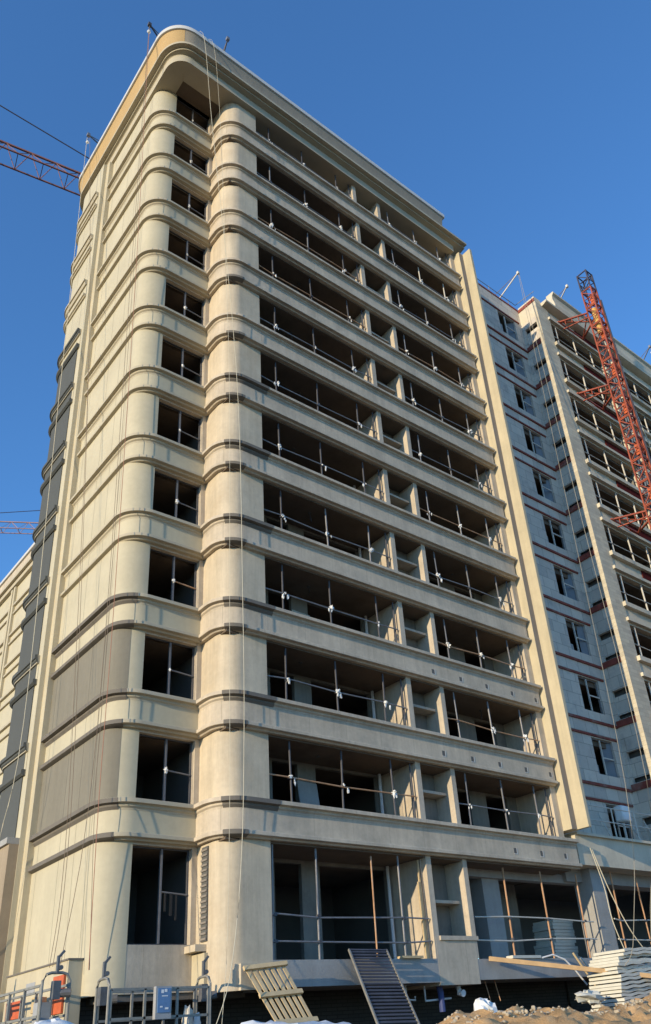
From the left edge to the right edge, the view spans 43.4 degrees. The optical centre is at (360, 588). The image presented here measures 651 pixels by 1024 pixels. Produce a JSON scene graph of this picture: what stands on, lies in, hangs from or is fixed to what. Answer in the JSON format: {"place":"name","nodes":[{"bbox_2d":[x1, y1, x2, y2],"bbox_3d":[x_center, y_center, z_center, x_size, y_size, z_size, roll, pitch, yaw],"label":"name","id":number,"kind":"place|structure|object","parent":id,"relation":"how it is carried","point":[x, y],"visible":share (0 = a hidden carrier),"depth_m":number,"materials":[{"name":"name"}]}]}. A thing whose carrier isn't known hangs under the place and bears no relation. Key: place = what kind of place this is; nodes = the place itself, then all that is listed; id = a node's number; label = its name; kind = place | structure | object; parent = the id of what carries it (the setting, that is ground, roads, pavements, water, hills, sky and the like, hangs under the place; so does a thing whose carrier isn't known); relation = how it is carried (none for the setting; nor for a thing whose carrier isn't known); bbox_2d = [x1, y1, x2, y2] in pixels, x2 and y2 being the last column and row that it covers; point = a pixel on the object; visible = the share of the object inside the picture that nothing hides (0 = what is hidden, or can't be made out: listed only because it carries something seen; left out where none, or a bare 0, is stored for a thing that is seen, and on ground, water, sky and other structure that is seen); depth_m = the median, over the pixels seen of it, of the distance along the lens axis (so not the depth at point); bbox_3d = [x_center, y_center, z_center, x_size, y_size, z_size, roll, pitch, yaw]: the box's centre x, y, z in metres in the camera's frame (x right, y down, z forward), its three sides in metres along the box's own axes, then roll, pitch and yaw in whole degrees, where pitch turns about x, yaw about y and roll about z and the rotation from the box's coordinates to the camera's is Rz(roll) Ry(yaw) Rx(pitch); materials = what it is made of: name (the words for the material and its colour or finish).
{"place":"outdoors","nodes":[
{"label":"outdoors","id":0,"kind":"place"},
{"bbox_2d":[0,542,34,784],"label":"neighbouring tower","id":1,"kind":"structure","parent":0,"point":[14,586],"depth_m":70.34,"materials":[{"name":"beige paint"}]},
{"bbox_2d":[0,950,71,1023],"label":"suspended platform","id":2,"kind":"structure","parent":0,"point":[42,1010],"depth_m":17.59,"materials":[{"name":"metal"}]},
{"bbox_2d":[4,1001,19,1020],"bbox_3d":[-8.829,10.772,20.836,0.048,0.400,1.200,19,-37,-36],"label":"orange board","id":3,"kind":"object","parent":2,"relation":"attached to","point":[14,1011],"visible":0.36,"depth_m":20.78,"materials":[{"name":"paint"}]},
{"bbox_2d":[51,975,65,1014],"bbox_3d":[-7.080,9.507,19.104,0.048,0.810,0.630,19,-37,-36],"label":"orange board","id":4,"kind":"object","parent":2,"relation":"attached to","point":[57,1006],"visible":0.5,"depth_m":18.99,"materials":[{"name":"paint"}]},
{"bbox_2d":[182,1005,192,1023],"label":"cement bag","id":5,"kind":"object","parent":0,"point":[187,1010],"visible":0.85,"depth_m":18.42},
{"bbox_2d":[0,0,650,958],"label":"sky","id":6,"kind":"structure","parent":0,"point":[526,124],"materials":[{"name":"blue"}]},
{"bbox_2d":[534,929,574,935],"bbox_3d":[7.317,12.989,30.800,1.200,0.105,0.953,19,-37,-36],"label":"stored board","id":7,"kind":"object","parent":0,"point":[554,931],"visible":0.64,"depth_m":30.46,"materials":[{"name":"plastic"}]},
{"bbox_2d":[533,926,572,932],"bbox_3d":[7.261,12.867,30.809,1.200,0.105,0.971,19,-37,-36],"label":"stored board","id":8,"kind":"object","parent":7,"relation":"on","point":[553,927],"visible":0.71,"depth_m":30.52,"materials":[{"name":"plastic"}]},
{"bbox_2d":[535,950,577,954],"bbox_3d":[7.311,13.568,30.416,1.350,0.105,0.963,19,-37,-36],"label":"stored board","id":9,"kind":"object","parent":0,"point":[555,951],"visible":0.71,"depth_m":30.05,"materials":[{"name":"plastic"}]},
{"bbox_2d":[535,946,577,952],"bbox_3d":[7.319,13.474,30.486,1.350,0.105,0.961,19,-37,-36],"label":"stored board","id":10,"kind":"object","parent":9,"relation":"on","point":[558,948],"visible":0.79,"depth_m":30.15,"materials":[{"name":"plastic"}]},
{"bbox_3d":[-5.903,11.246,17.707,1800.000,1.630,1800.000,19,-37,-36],"label":"ground","id":11,"kind":"structure","parent":0,"visible":0},
{"bbox_2d":[0,510,39,533],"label":"tower crane","id":12,"kind":"object","parent":11,"relation":"on","point":[12,522],"visible":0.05,"depth_m":103.12,"materials":[{"name":"red paint"}]},
{"bbox_2d":[0,105,88,195],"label":"tower crane","id":13,"kind":"object","parent":11,"relation":"on","point":[38,156],"visible":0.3,"depth_m":56.81,"materials":[{"name":"red paint"}]},
{"bbox_2d":[34,1018,73,1023],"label":"plastic sack","id":14,"kind":"object","parent":11,"relation":"on","point":[55,1021],"visible":1,"depth_m":12.29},
{"bbox_2d":[93,955,216,1023],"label":"suspended platform","id":15,"kind":"structure","parent":11,"relation":"on","point":[162,998],"depth_m":17.81,"materials":[{"name":"metal"}]},
{"bbox_2d":[243,960,318,1022],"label":"wooden pallet","id":16,"kind":"object","parent":11,"relation":"on","point":[278,992],"visible":0.96,"depth_m":19.54,"materials":[{"name":"wood"}]},
{"bbox_2d":[241,1020,350,1023],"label":"tarpaulin","id":17,"kind":"object","parent":11,"relation":"on","point":[278,1022],"visible":1,"depth_m":12.90,"materials":[{"name":"white plastic"}]},
{"bbox_2d":[0,25,592,1023],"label":"apartment tower","id":18,"kind":"structure","parent":11,"relation":"on","point":[202,717],"depth_m":28.43,"materials":[{"name":"beige paint"}]},
{"bbox_2d":[86,132,98,143],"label":"roof outrigger","id":19,"kind":"object","parent":18,"relation":"attached to","point":[89,135],"visible":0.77,"depth_m":40.69,"materials":[{"name":"metal"}]},
{"bbox_2d":[0,142,86,835],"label":"rope","id":20,"kind":"object","parent":19,"relation":"hanging from","point":[46,517],"visible":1,"depth_m":27.89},
{"bbox_2d":[49,310,89,967],"bbox_3d":[-10.236,-6.854,29.838,0.275,38.302,5.168,20,-38,-38],"label":"rope","id":21,"kind":"object","parent":19,"relation":"hanging from","point":[75,662],"visible":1,"depth_m":23.17,"materials":[{"name":"fabric"}]},
{"bbox_2d":[52,304,89,966],"bbox_3d":[-10.173,-6.896,29.772,0.274,38.302,5.368,20,-38,-38],"label":"rope","id":22,"kind":"object","parent":19,"relation":"hanging from","point":[77,677],"visible":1,"depth_m":22.94,"materials":[{"name":"fabric"}]},
{"bbox_2d":[147,22,158,35],"bbox_3d":[-8.722,-24.459,37.189,0.170,1.269,2.502,-23,-34,29],"label":"roof outrigger","id":23,"kind":"object","parent":18,"relation":"attached to","point":[149,24],"visible":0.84,"depth_m":36.52,"materials":[{"name":"metal"}]},
{"bbox_2d":[60,45,147,963],"bbox_3d":[-7.952,-8.317,27.552,0.372,38.301,0.552,5,-31,-18],"label":"rope","id":24,"kind":"object","parent":23,"relation":"hanging from","point":[111,552],"visible":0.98,"depth_m":23.48,"materials":[{"name":"fabric"}]},
{"bbox_2d":[88,29,149,969],"bbox_3d":[-7.783,-8.252,27.489,0.604,38.502,0.539,3,-30,-15],"label":"rope","id":25,"kind":"object","parent":23,"relation":"hanging from","point":[117,555],"visible":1,"depth_m":23.29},
{"bbox_2d":[89,34,148,969],"bbox_3d":[-7.806,-8.305,27.390,0.583,38.501,0.592,19,-37,-36],"label":"rope","id":26,"kind":"object","parent":23,"relation":"hanging from","point":[114,539],"visible":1,"depth_m":23.55,"materials":[{"name":"fabric"}]},
{"bbox_2d":[127,846,188,944],"bbox_3d":[-5.171,7.841,20.859,1.710,2.370,0.100,19,-37,-36],"label":"window","id":27,"kind":"structure","parent":18,"relation":"in","point":[160,891],"depth_m":21.02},
{"bbox_2d":[139,734,191,803],"bbox_3d":[-5.386,5.010,22.394,1.710,1.916,0.180,19,-37,-36],"label":"window","id":28,"kind":"structure","parent":18,"relation":"in","point":[165,770],"depth_m":22.68,"materials":[{"name":"grey metal"}]},
{"bbox_2d":[145,636,194,698],"bbox_3d":[-5.616,2.399,23.854,1.710,1.916,0.158,19,-37,-36],"label":"window","id":29,"kind":"structure","parent":18,"relation":"in","point":[170,643],"depth_m":24.17,"materials":[{"name":"grey metal"}]},
{"bbox_2d":[150,549,196,606],"bbox_3d":[-5.839,-0.217,25.305,1.710,1.916,0.160,19,-37,-36],"label":"window","id":30,"kind":"structure","parent":18,"relation":"in","point":[174,557],"depth_m":25.62,"materials":[{"name":"grey metal"}]},
{"bbox_2d":[155,471,198,524],"bbox_3d":[-6.057,-2.836,26.752,1.710,1.916,0.175,19,-37,-36],"label":"window","id":31,"kind":"structure","parent":18,"relation":"in","point":[176,491],"depth_m":27.08,"materials":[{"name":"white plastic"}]},
{"bbox_2d":[159,402,200,450],"bbox_3d":[-6.288,-5.447,28.211,1.710,1.916,0.150,19,-37,-36],"label":"window","id":32,"kind":"structure","parent":18,"relation":"in","point":[179,422],"depth_m":28.55,"materials":[{"name":"grey metal"}]},
{"bbox_2d":[163,339,201,384],"bbox_3d":[-6.507,-8.065,29.659,1.710,1.916,0.164,19,-37,-36],"label":"window","id":33,"kind":"structure","parent":18,"relation":"in","point":[182,352],"depth_m":30.03,"materials":[{"name":"grey metal"}]},
{"bbox_2d":[166,282,203,324],"bbox_3d":[-6.727,-10.683,31.107,1.710,1.916,0.175,19,-37,-36],"label":"window","id":34,"kind":"structure","parent":18,"relation":"in","point":[185,293],"depth_m":31.45,"materials":[{"name":"grey metal"}]},
{"bbox_2d":[169,230,204,270],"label":"window","id":35,"kind":"structure","parent":18,"relation":"in","point":[175,234],"depth_m":32.95,"materials":[{"name":"grey metal"}]},
{"bbox_2d":[172,183,205,220],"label":"window","id":36,"kind":"structure","parent":18,"relation":"in","point":[175,185],"depth_m":34.40,"materials":[{"name":"grey metal"}]},
{"bbox_2d":[210,39,229,1018],"bbox_3d":[-5.116,-7.306,27.531,1.573,40.099,1.243,2,-30,-12],"label":"rope","id":37,"kind":"object","parent":18,"relation":"hanging from","point":[229,584],"visible":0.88,"depth_m":23.61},
{"bbox_2d":[199,31,243,1023],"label":"rope","id":38,"kind":"object","parent":18,"relation":"hanging from","point":[242,565],"visible":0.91,"depth_m":24.93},
{"bbox_2d":[256,128,350,197],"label":"guard rail","id":39,"kind":"object","parent":18,"relation":"attached to","point":[268,139],"visible":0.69,"depth_m":39.06,"materials":[{"name":"grey metal"}]},
{"bbox_2d":[257,167,355,237],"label":"guard rail","id":40,"kind":"object","parent":18,"relation":"attached to","point":[305,204],"visible":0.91,"depth_m":37.74,"materials":[{"name":"grey metal"}]},
{"bbox_2d":[297,780,319,804],"bbox_3d":[-1.495,6.861,24.814,0.869,2.148,0.527,19,-37,-36],"label":"leaning board","id":41,"kind":"object","parent":18,"relation":"on","point":[307,793],"visible":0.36,"depth_m":25.26,"materials":[{"name":"concrete"}]},
{"bbox_2d":[258,209,360,281],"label":"guard rail","id":42,"kind":"object","parent":18,"relation":"attached to","point":[271,224],"visible":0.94,"depth_m":36.24,"materials":[{"name":"grey metal"}]},
{"bbox_2d":[259,256,365,329],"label":"guard rail","id":43,"kind":"object","parent":18,"relation":"attached to","point":[311,297],"visible":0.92,"depth_m":34.88,"materials":[{"name":"grey metal"}]},
{"bbox_2d":[260,307,370,381],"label":"guard rail","id":44,"kind":"object","parent":18,"relation":"attached to","point":[315,348],"visible":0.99,"depth_m":33.45,"materials":[{"name":"grey metal"}]},
{"bbox_2d":[261,362,376,438],"bbox_3d":[-1.490,-6.916,31.680,5.683,2.711,0.181,19,-37,-36],"label":"guard rail","id":45,"kind":"object","parent":18,"relation":"attached to","point":[276,383],"visible":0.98,"depth_m":31.93,"materials":[{"name":"grey metal"}]},
{"bbox_2d":[262,423,382,499],"bbox_3d":[-1.270,-4.299,30.231,5.682,2.710,0.172,19,-37,-36],"label":"guard rail","id":46,"kind":"object","parent":18,"relation":"attached to","point":[364,484],"visible":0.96,"depth_m":30.45,"materials":[{"name":"grey metal"}]},
{"bbox_2d":[264,490,389,567],"bbox_3d":[-1.045,-1.684,28.778,5.681,2.711,0.176,19,-37,-36],"label":"guard rail","id":47,"kind":"object","parent":18,"relation":"attached to","point":[281,516],"visible":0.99,"depth_m":29.04,"materials":[{"name":"grey metal"}]},
{"bbox_2d":[265,565,397,642],"bbox_3d":[-0.823,0.933,27.328,5.681,2.711,0.197,19,-37,-36],"label":"guard rail","id":48,"kind":"object","parent":18,"relation":"attached to","point":[330,609],"visible":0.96,"depth_m":27.49,"materials":[{"name":"grey metal"}]},
{"bbox_2d":[267,648,406,724],"bbox_3d":[-0.599,3.548,25.874,5.683,2.712,0.177,19,-37,-36],"label":"guard rail","id":49,"kind":"object","parent":18,"relation":"attached to","point":[338,693],"visible":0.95,"depth_m":26.10,"materials":[{"name":"grey metal"}]},
{"bbox_2d":[269,741,415,817],"bbox_3d":[-0.368,6.160,24.416,5.680,2.712,0.196,19,-37,-36],"label":"guard rail","id":50,"kind":"object","parent":18,"relation":"attached to","point":[290,777],"visible":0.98,"depth_m":24.64,"materials":[{"name":"grey metal"}]},
{"bbox_2d":[271,844,431,959],"bbox_3d":[-0.167,8.862,22.951,5.687,2.871,0.100,19,-37,-36],"label":"guard rail","id":51,"kind":"object","parent":18,"relation":"on","point":[318,917],"visible":1,"depth_m":22.24,"materials":[{"name":"metal"}]},
{"bbox_2d":[370,856,377,956],"bbox_3d":[0.387,9.054,23.279,0.045,2.771,0.098,-18,-32,23],"label":"prop post","id":52,"kind":"object","parent":18,"relation":"on","point":[373,903],"visible":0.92,"depth_m":23.29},
{"bbox_2d":[386,249,456,305],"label":"guard rail","id":53,"kind":"object","parent":18,"relation":"attached to","point":[420,280],"visible":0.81,"depth_m":42.01,"materials":[{"name":"grey metal"}]},
{"bbox_2d":[417,882,427,958],"bbox_3d":[1.849,9.878,24.369,0.069,2.172,0.141,-1,-29,-7],"label":"timber batten","id":54,"kind":"object","parent":18,"relation":"on","point":[422,921],"visible":1,"depth_m":24.34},
{"bbox_2d":[416,860,428,958],"bbox_3d":[1.868,9.627,24.592,0.069,2.822,0.141,-1,-29,-7],"label":"timber batten","id":55,"kind":"object","parent":18,"relation":"on","point":[418,871],"visible":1,"depth_m":24.69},
{"bbox_2d":[392,290,464,346],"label":"guard rail","id":56,"kind":"object","parent":18,"relation":"attached to","point":[426,321],"visible":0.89,"depth_m":40.58,"materials":[{"name":"grey metal"}]},
{"bbox_2d":[398,335,472,392],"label":"guard rail","id":57,"kind":"object","parent":18,"relation":"attached to","point":[434,368],"visible":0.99,"depth_m":39.11,"materials":[{"name":"grey metal"}]},
{"bbox_2d":[436,986,445,1011],"bbox_3d":[2.357,12.016,23.951,0.171,0.722,0.227,19,-37,-36],"label":"drain pipe","id":58,"kind":"object","parent":18,"relation":"attached to","point":[441,999],"visible":0.85,"depth_m":23.86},
{"bbox_2d":[405,383,481,441],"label":"guard rail","id":59,"kind":"object","parent":18,"relation":"attached to","point":[413,401],"visible":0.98,"depth_m":37.67,"materials":[{"name":"grey metal"}]},
{"bbox_2d":[412,434,490,493],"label":"guard rail","id":60,"kind":"object","parent":18,"relation":"attached to","point":[450,469],"visible":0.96,"depth_m":36.28,"materials":[{"name":"grey metal"}]},
{"bbox_2d":[419,491,501,550],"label":"guard rail","id":61,"kind":"object","parent":18,"relation":"attached to","point":[489,539],"visible":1,"depth_m":34.78,"materials":[{"name":"grey metal"}]},
{"bbox_2d":[428,552,512,612],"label":"guard rail","id":62,"kind":"object","parent":18,"relation":"attached to","point":[437,574],"visible":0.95,"depth_m":33.34,"materials":[{"name":"grey metal"}]},
{"bbox_2d":[437,619,524,680],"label":"guard rail","id":63,"kind":"object","parent":18,"relation":"attached to","point":[447,644],"visible":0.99,"depth_m":31.85,"materials":[{"name":"grey metal"}]},
{"bbox_2d":[447,692,538,754],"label":"guard rail","id":64,"kind":"object","parent":18,"relation":"attached to","point":[492,729],"visible":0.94,"depth_m":30.46,"materials":[{"name":"grey metal"}]},
{"bbox_2d":[459,773,553,835],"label":"guard rail","id":65,"kind":"object","parent":18,"relation":"attached to","point":[505,810],"visible":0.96,"depth_m":29.00,"materials":[{"name":"grey metal"}]},
{"bbox_2d":[474,868,597,957],"bbox_3d":[5.893,11.015,27.692,6.508,2.841,0.100,19,-37,-36],"label":"guard rail","id":66,"kind":"object","parent":18,"relation":"on","point":[513,940],"visible":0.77,"depth_m":27.65,"materials":[{"name":"metal"}]},
{"bbox_2d":[348,949,419,1023],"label":"slatted panel","id":67,"kind":"object","parent":11,"relation":"on","point":[392,968],"visible":1,"depth_m":21.17,"materials":[{"name":"metal"}]},
{"bbox_2d":[439,994,650,1023],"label":"soil mound","id":68,"kind":"object","parent":11,"relation":"on","point":[635,1014],"visible":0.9,"depth_m":18.74,"materials":[{"name":"soil"}]},
{"bbox_2d":[474,998,497,1012],"bbox_3d":[3.343,11.358,21.931,0.675,0.681,0.564,1,-29,-10],"label":"plastic sack","id":69,"kind":"object","parent":68,"relation":"on","point":[484,1003],"visible":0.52,"depth_m":21.88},
{"bbox_2d":[444,992,650,1023],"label":"rubble","id":70,"kind":"object","parent":68,"relation":"on","point":[533,1009],"visible":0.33,"depth_m":19.20,"materials":[{"name":"stone"}]},
{"bbox_2d":[575,990,605,1005],"bbox_3d":[6.833,12.175,24.297,1.202,0.443,0.635,19,-37,-36],"label":"plastic sack","id":71,"kind":"object","parent":68,"relation":"on","point":[592,997],"visible":1,"depth_m":24.10,"materials":[{"name":"plastic"}]},
{"bbox_2d":[478,283,650,1011],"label":"unfinished wing","id":72,"kind":"structure","parent":11,"relation":"on","point":[579,661],"depth_m":41.63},
{"bbox_2d":[495,271,519,297],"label":"roof outrigger","id":73,"kind":"object","parent":72,"relation":"on","point":[517,273],"visible":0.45,"depth_m":51.18,"materials":[{"name":"metal"}]},
{"bbox_2d":[518,275,634,964],"bbox_3d":[9.364,-4.143,37.940,0.859,39.708,8.749,-20,-33,26],"label":"rope","id":74,"kind":"object","parent":73,"relation":"hanging from","point":[601,663],"visible":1,"depth_m":32.25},
{"bbox_2d":[519,275,650,922],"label":"rope","id":75,"kind":"object","parent":73,"relation":"hanging from","point":[601,596],"visible":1,"depth_m":36.21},
{"bbox_2d":[498,313,516,339],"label":"window","id":76,"kind":"structure","parent":72,"relation":"in","point":[509,327],"depth_m":50.08,"materials":[{"name":"glass"}]},
{"bbox_2d":[506,349,524,376],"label":"window","id":77,"kind":"structure","parent":72,"relation":"in","point":[518,366],"depth_m":48.61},
{"bbox_2d":[514,387,533,415],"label":"window","id":78,"kind":"structure","parent":72,"relation":"in","point":[528,405],"depth_m":47.09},
{"bbox_2d":[523,427,543,457],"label":"window","id":79,"kind":"structure","parent":72,"relation":"in","point":[537,444],"depth_m":45.62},
{"bbox_2d":[532,470,553,501],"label":"window","id":80,"kind":"structure","parent":72,"relation":"in","point":[546,488],"depth_m":44.21,"materials":[{"name":"glass"}]},
{"bbox_2d":[554,567,576,600],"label":"window","id":81,"kind":"structure","parent":72,"relation":"in","point":[567,584],"depth_m":41.32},
{"bbox_2d":[565,619,588,654],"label":"window","id":82,"kind":"structure","parent":72,"relation":"in","point":[580,631],"depth_m":39.79,"materials":[{"name":"glass"}]},
{"bbox_2d":[578,677,602,713],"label":"window","id":83,"kind":"structure","parent":72,"relation":"in","point":[585,680],"depth_m":38.27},
{"bbox_2d":[591,738,617,777],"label":"window","id":84,"kind":"structure","parent":72,"relation":"in","point":[606,754],"depth_m":36.91,"materials":[{"name":"glass"}]},
{"bbox_2d":[587,804,650,839],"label":"terrace railing","id":85,"kind":"object","parent":72,"relation":"on","point":[614,823],"visible":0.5,"depth_m":33.08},
{"bbox_2d":[614,805,631,837],"bbox_3d":[11.155,9.997,34.354,0.650,1.660,0.400,19,-37,-36],"label":"wrapped unit","id":86,"kind":"object","parent":72,"relation":"on","point":[622,817],"visible":0.86,"depth_m":34.38,"materials":[{"name":"white plastic"}]},
{"bbox_2d":[607,527,650,566],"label":"guard rail","id":87,"kind":"object","parent":72,"relation":"on","point":[632,553],"visible":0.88,"depth_m":44.48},
{"bbox_2d":[609,871,650,947],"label":"guard rail","id":88,"kind":"object","parent":72,"relation":"on","point":[645,920],"visible":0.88,"depth_m":31.17,"materials":[{"name":"metal"}]},
{"bbox_2d":[557,269,650,533],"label":"hoist mast","id":89,"kind":"object","parent":11,"relation":"on","point":[603,331],"visible":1,"depth_m":47.97,"materials":[{"name":"metal"}]},
{"bbox_3d":[8.494,13.148,25.716,2.300,0.160,1.130,19,-37,-36],"label":"insulation panel","id":90,"kind":"object","parent":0,"visible":0},
{"bbox_2d":[591,998,642,1007],"bbox_3d":[8.458,13.018,25.702,2.300,0.174,1.209,19,-37,-36],"label":"insulation panel","id":91,"kind":"object","parent":90,"relation":"on","point":[609,1004],"visible":0.34,"depth_m":25.04,"materials":[{"name":"plastic"}]},
{"bbox_2d":[600,993,649,1002],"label":"insulation panel","id":92,"kind":"object","parent":91,"relation":"on","point":[622,998],"visible":0.62,"depth_m":25.08,"materials":[{"name":"plastic"}]},
{"bbox_2d":[603,990,650,998],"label":"insulation panel","id":93,"kind":"object","parent":92,"relation":"on","point":[627,994],"visible":0.8,"depth_m":25.16,"materials":[{"name":"plastic"}]},
{"bbox_2d":[600,986,650,995],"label":"insulation panel","id":94,"kind":"object","parent":93,"relation":"on","point":[629,990],"visible":0.73,"depth_m":25.27,"materials":[{"name":"plastic"}]},
{"bbox_2d":[591,983,650,991],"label":"insulation panel","id":95,"kind":"object","parent":94,"relation":"on","point":[623,987],"visible":0.85,"depth_m":25.25,"materials":[{"name":"plastic"}]},
{"bbox_2d":[589,978,650,988],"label":"insulation panel","id":96,"kind":"object","parent":95,"relation":"on","point":[624,983],"visible":0.98,"depth_m":25.43,"materials":[{"name":"plastic"}]},
{"bbox_2d":[589,976,642,984],"bbox_3d":[8.476,12.469,26.075,2.300,0.202,1.203,19,-37,-36],"label":"insulation panel","id":97,"kind":"object","parent":96,"relation":"on","point":[614,980],"visible":0.9,"depth_m":25.39,"materials":[{"name":"plastic"}]},
{"bbox_2d":[589,970,650,980],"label":"insulation panel","id":98,"kind":"object","parent":97,"relation":"on","point":[613,976],"visible":0.91,"depth_m":25.47,"materials":[{"name":"plastic"}]},
{"bbox_2d":[489,956,650,977],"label":"timber plank","id":99,"kind":"object","parent":98,"relation":"on","point":[552,965],"visible":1,"depth_m":25.29,"materials":[{"name":"wood"}]},
{"bbox_2d":[587,967,650,976],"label":"insulation panel","id":100,"kind":"object","parent":98,"relation":"on","point":[617,972],"visible":0.84,"depth_m":25.57,"materials":[{"name":"plastic"}]},
{"bbox_2d":[588,965,650,972],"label":"insulation panel","id":101,"kind":"object","parent":100,"relation":"on","point":[626,968],"visible":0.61,"depth_m":25.59,"materials":[{"name":"plastic"}]},
{"bbox_2d":[590,960,650,967],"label":"insulation panel","id":102,"kind":"object","parent":101,"relation":"on","point":[629,963],"visible":0.83,"depth_m":25.64,"materials":[{"name":"plastic"}]},
{"bbox_2d":[589,958,650,965],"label":"insulation panel","id":103,"kind":"object","parent":102,"relation":"on","point":[613,961],"visible":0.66,"depth_m":25.79,"materials":[{"name":"plastic"}]},
{"bbox_2d":[590,953,650,962],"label":"insulation panel","id":104,"kind":"object","parent":103,"relation":"on","point":[618,958],"visible":0.84,"depth_m":25.98,"materials":[{"name":"plastic"}]},
{"bbox_2d":[592,950,650,959],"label":"insulation panel","id":105,"kind":"object","parent":104,"relation":"on","point":[621,954],"visible":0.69,"depth_m":26.03,"materials":[{"name":"plastic"}]},
{"bbox_2d":[593,947,650,955],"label":"insulation panel","id":106,"kind":"object","parent":105,"relation":"on","point":[621,950],"visible":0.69,"depth_m":26.14,"materials":[{"name":"plastic"}]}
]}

